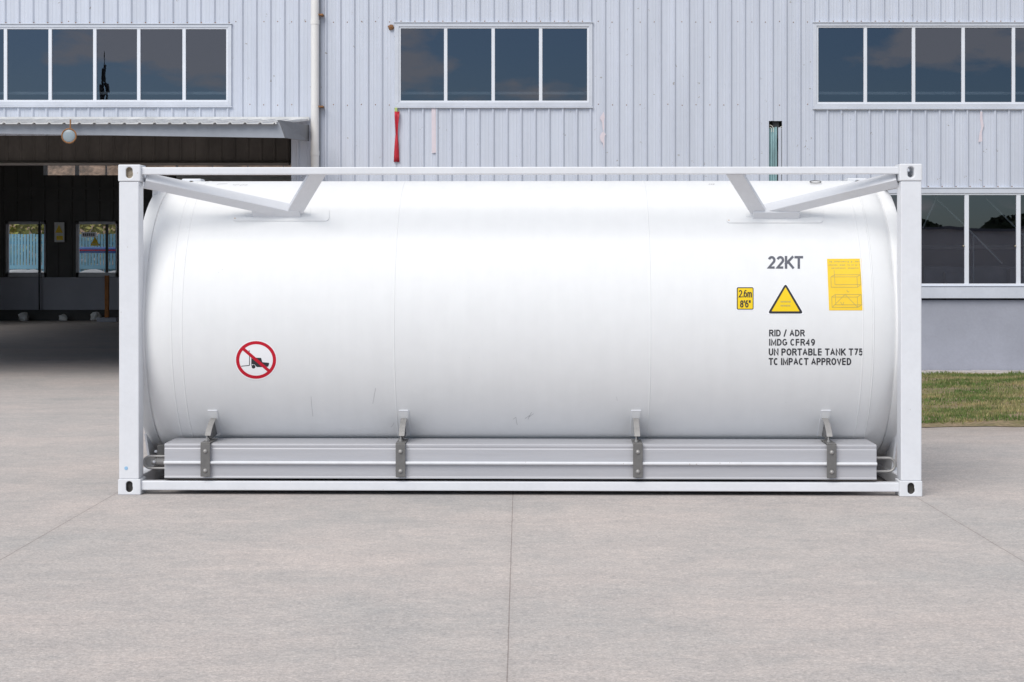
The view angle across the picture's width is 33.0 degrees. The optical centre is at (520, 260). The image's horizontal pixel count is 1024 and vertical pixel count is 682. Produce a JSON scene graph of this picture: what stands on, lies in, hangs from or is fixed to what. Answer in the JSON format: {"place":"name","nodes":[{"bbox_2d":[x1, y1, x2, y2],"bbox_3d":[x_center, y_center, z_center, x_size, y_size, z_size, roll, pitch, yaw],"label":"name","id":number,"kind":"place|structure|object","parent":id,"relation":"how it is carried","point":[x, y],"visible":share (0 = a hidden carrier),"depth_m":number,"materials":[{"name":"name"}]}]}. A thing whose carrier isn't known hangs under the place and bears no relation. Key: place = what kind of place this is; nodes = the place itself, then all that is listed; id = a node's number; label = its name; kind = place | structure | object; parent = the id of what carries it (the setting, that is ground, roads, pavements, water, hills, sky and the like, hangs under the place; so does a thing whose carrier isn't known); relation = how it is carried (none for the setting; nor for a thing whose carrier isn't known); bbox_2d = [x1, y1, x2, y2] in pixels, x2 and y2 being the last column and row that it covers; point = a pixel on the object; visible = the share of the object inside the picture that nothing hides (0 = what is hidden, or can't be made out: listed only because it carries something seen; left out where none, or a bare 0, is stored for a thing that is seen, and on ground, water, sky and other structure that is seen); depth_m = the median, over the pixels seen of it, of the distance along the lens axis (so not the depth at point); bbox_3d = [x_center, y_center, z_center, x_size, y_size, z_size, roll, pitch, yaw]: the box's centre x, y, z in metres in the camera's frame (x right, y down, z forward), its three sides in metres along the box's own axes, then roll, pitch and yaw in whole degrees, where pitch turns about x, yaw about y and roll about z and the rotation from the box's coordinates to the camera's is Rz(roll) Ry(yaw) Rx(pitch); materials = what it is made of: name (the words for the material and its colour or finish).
{"place":"outdoors","nodes":[
{"label":"outdoors","id":0,"kind":"place"},
{"bbox_2d":[80,247,115,252],"bbox_3d":[-13.059,-0.326,54.786,2.554,0.216,0.222,0,0,0],"label":"blue pipe","id":1,"kind":"object","parent":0,"point":[95,249],"visible":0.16,"depth_m":54.72,"materials":[{"name":"metal"}]},
{"bbox_2d":[9,166,290,270],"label":"hill","id":2,"kind":"structure","parent":0,"point":[83,170],"depth_m":69.52,"materials":[{"name":"green plant"}]},
{"bbox_2d":[0,321,1023,681],"bbox_3d":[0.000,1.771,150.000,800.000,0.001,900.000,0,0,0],"label":"ground","id":3,"kind":"structure","parent":0,"point":[102,579],"depth_m":9.80,"materials":[{"name":"concrete"}]},
{"bbox_2d":[9,269,26,272],"bbox_3d":[-15.505,1.059,53.190,1.311,1.600,1.040,0,0,0],"label":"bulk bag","id":4,"kind":"object","parent":3,"relation":"on","point":[17,271],"visible":0.09,"depth_m":52.99,"materials":[{"name":"white fabric"}]},
{"bbox_2d":[18,312,28,320],"bbox_3d":[-14.550,1.641,50.627,0.304,0.261,0.361,0,0,0],"label":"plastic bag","id":5,"kind":"object","parent":3,"relation":"on","point":[23,316],"visible":1,"depth_m":50.49,"materials":[{"name":"grey plastic"}]},
{"bbox_2d":[26,270,43,272],"bbox_3d":[-14.982,1.054,53.206,0.867,1.548,1.011,0,0,0],"label":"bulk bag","id":6,"kind":"object","parent":3,"relation":"on","point":[32,271],"visible":0.09,"depth_m":52.96,"materials":[{"name":"white fabric"}]},
{"bbox_2d":[9,234,115,271],"bbox_3d":[-14.000,0.351,56.025,16.000,2.440,0.150,0,0,0],"label":"metal fence","id":7,"kind":"object","parent":3,"relation":"on","point":[86,259],"visible":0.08,"depth_m":56.00,"materials":[{"name":"blue metal"}]},
{"bbox_2d":[81,232,96,236],"bbox_3d":[-13.234,-0.794,53.012,0.457,0.152,0.036,0,0,0],"label":"notice board","id":8,"kind":"object","parent":7,"relation":"attached to","point":[88,234],"visible":1,"depth_m":53.00,"materials":[{"name":"white"}]},
{"bbox_2d":[91,237,99,245],"bbox_3d":[-12.516,-0.577,50.874,0.271,0.277,0.012,0,0,0],"label":"warning triangle","id":9,"kind":"object","parent":7,"relation":"attached to","point":[94,242],"visible":1,"depth_m":50.88,"materials":[{"name":"yellow plastic"}]},
{"bbox_2d":[9,224,115,271],"bbox_3d":[-13.987,-0.339,57.805,18.195,4.476,1.851,0,0,0],"label":"hedge","id":10,"kind":"object","parent":3,"relation":"on","point":[18,229],"visible":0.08,"depth_m":57.46,"materials":[{"name":"green plant"}]},
{"bbox_2d":[59,314,66,320],"bbox_3d":[-13.384,1.667,50.603,0.270,0.208,0.254,0,0,0],"label":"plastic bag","id":11,"kind":"object","parent":3,"relation":"on","point":[62,317],"visible":1,"depth_m":50.51,"materials":[{"name":"grey plastic"}]},
{"bbox_2d":[80,269,104,272],"bbox_3d":[-13.188,1.051,53.205,1.158,1.595,1.022,0,0,0],"label":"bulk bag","id":12,"kind":"object","parent":3,"relation":"on","point":[92,271],"visible":0.09,"depth_m":52.98,"materials":[{"name":"white fabric"}]},
{"bbox_2d":[90,312,101,320],"bbox_3d":[-12.431,1.635,50.586,0.347,0.273,0.349,0,0,0],"label":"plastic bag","id":13,"kind":"object","parent":3,"relation":"on","point":[94,316],"visible":0.84,"depth_m":50.48,"materials":[{"name":"grey plastic"}]},
{"bbox_2d":[97,275,118,321],"bbox_3d":[-11.900,1.101,50.000,0.574,1.340,0.600,0,0,0],"label":"steel post","id":14,"kind":"object","parent":3,"relation":"on","point":[106,318],"visible":0.9,"depth_m":50.00,"materials":[{"name":"metal"}]},
{"bbox_2d":[118,164,921,496],"bbox_3d":[0.009,0.522,14.209,6.058,2.497,2.458,0,0,1],"label":"tank container","id":15,"kind":"object","parent":3,"relation":"on","point":[396,336],"visible":1,"depth_m":13.13,"materials":[{"name":"white metal"}]},
{"bbox_2d":[921,370,1023,374],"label":"kerb","id":16,"kind":"structure","parent":3,"relation":"on","point":[985,371],"depth_m":26.86,"materials":[{"name":"stone"}]},
{"bbox_2d":[0,0,1023,369],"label":"factory building","id":17,"kind":"structure","parent":0,"point":[550,82],"depth_m":27.20,"materials":[{"name":"white metal"}]},
{"bbox_2d":[6,222,45,276],"bbox_3d":[-14.586,-0.335,50.990,1.172,1.632,0.100,0,0,0],"label":"rear window","id":18,"kind":"structure","parent":17,"relation":"in","point":[8,274],"depth_m":50.94,"materials":[{"name":"grey metal"}]},
{"bbox_2d":[38,221,39,310],"bbox_3d":[-14.149,0.152,50.800,0.053,2.639,0.043,0,0,0],"label":"cable","id":19,"kind":"object","parent":17,"relation":"hanging from","point":[39,262],"visible":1,"depth_m":50.78,"materials":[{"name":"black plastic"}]},
{"bbox_2d":[43,166,47,174],"bbox_3d":[-14.011,-2.694,50.990,0.109,0.345,0.080,0,0,0],"label":"clerestory window","id":20,"kind":"structure","parent":17,"relation":"in","point":[45,168],"depth_m":50.95,"materials":[{"name":"grey glass"}]},
{"bbox_2d":[54,222,63,241],"bbox_3d":[-13.576,-0.835,50.887,0.292,0.585,0.026,0,0,0],"label":"warning board","id":21,"kind":"object","parent":17,"relation":"attached to","point":[58,231],"visible":1,"depth_m":50.88,"materials":[{"name":"yellow plastic"}]},
{"bbox_2d":[61,119,76,143],"bbox_3d":[-6.319,-1.808,24.218,0.220,0.344,0.095,0,0,0],"label":"hanging lamp","id":22,"kind":"object","parent":17,"relation":"hanging from","point":[68,135],"visible":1,"depth_m":24.18,"materials":[{"name":"glass"}]},
{"bbox_2d":[75,166,78,174],"bbox_3d":[-13.080,-2.694,50.990,0.109,0.345,0.080,0,0,0],"label":"clerestory window","id":23,"kind":"structure","parent":17,"relation":"in","point":[76,167],"depth_m":50.95,"materials":[{"name":"grey glass"}]},
{"bbox_2d":[76,222,117,276],"bbox_3d":[-12.494,-0.335,50.990,1.214,1.632,0.100,0,0,0],"label":"rear window","id":24,"kind":"structure","parent":17,"relation":"in","point":[78,274],"depth_m":50.94,"materials":[{"name":"grey metal"}]},
{"bbox_2d":[0,23,231,106],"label":"window","id":25,"kind":"structure","parent":17,"relation":"in","point":[50,27],"depth_m":27.18,"materials":[{"name":"white metal"}]},
{"bbox_2d":[394,108,399,161],"bbox_3d":[-1.942,-1.978,27.153,0.095,0.854,0.055,0,0,0],"label":"ribbon","id":26,"kind":"object","parent":17,"relation":"hanging from","point":[396,150],"visible":1,"depth_m":27.15,"materials":[{"name":"red fabric"}]},
{"bbox_2d":[431,108,435,152],"bbox_3d":[-1.359,-2.048,27.174,0.073,0.714,0.004,0,0,0],"label":"tape strip","id":27,"kind":"object","parent":17,"relation":"attached to","point":[433,110],"visible":1,"depth_m":27.17,"materials":[{"name":"white plastic"}]},
{"bbox_2d":[394,22,592,107],"bbox_3d":[-0.419,-3.077,27.200,3.134,1.353,0.100,0,0,0],"label":"window","id":28,"kind":"structure","parent":17,"relation":"in","point":[398,25],"depth_m":27.17,"materials":[{"name":"white metal"}]},
{"bbox_2d":[600,112,605,146],"bbox_3d":[1.302,-2.043,27.174,0.097,0.603,0.004,0,0,0],"label":"tape scrap","id":29,"kind":"object","parent":17,"relation":"attached to","point":[603,134],"visible":1,"depth_m":27.17,"materials":[{"name":"white plastic"}]},
{"bbox_2d":[812,22,1023,109],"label":"window","id":30,"kind":"structure","parent":17,"relation":"in","point":[864,105],"depth_m":27.18,"materials":[{"name":"white metal"}]},
{"bbox_2d":[888,187,1023,297],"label":"window","id":31,"kind":"structure","parent":17,"relation":"in","point":[926,292],"depth_m":27.17,"materials":[{"name":"metal"}]},
{"bbox_2d":[978,112,983,141],"bbox_3d":[7.252,-2.104,27.174,0.084,0.480,0.004,0,0,0],"label":"tape scrap","id":32,"kind":"object","parent":17,"relation":"attached to","point":[982,126],"visible":1,"depth_m":27.17,"materials":[{"name":"white plastic"}]},
{"bbox_2d":[921,370,1023,426],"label":"grass","id":33,"kind":"structure","parent":0,"point":[997,378],"depth_m":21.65,"materials":[{"name":"green plant"}]}
]}

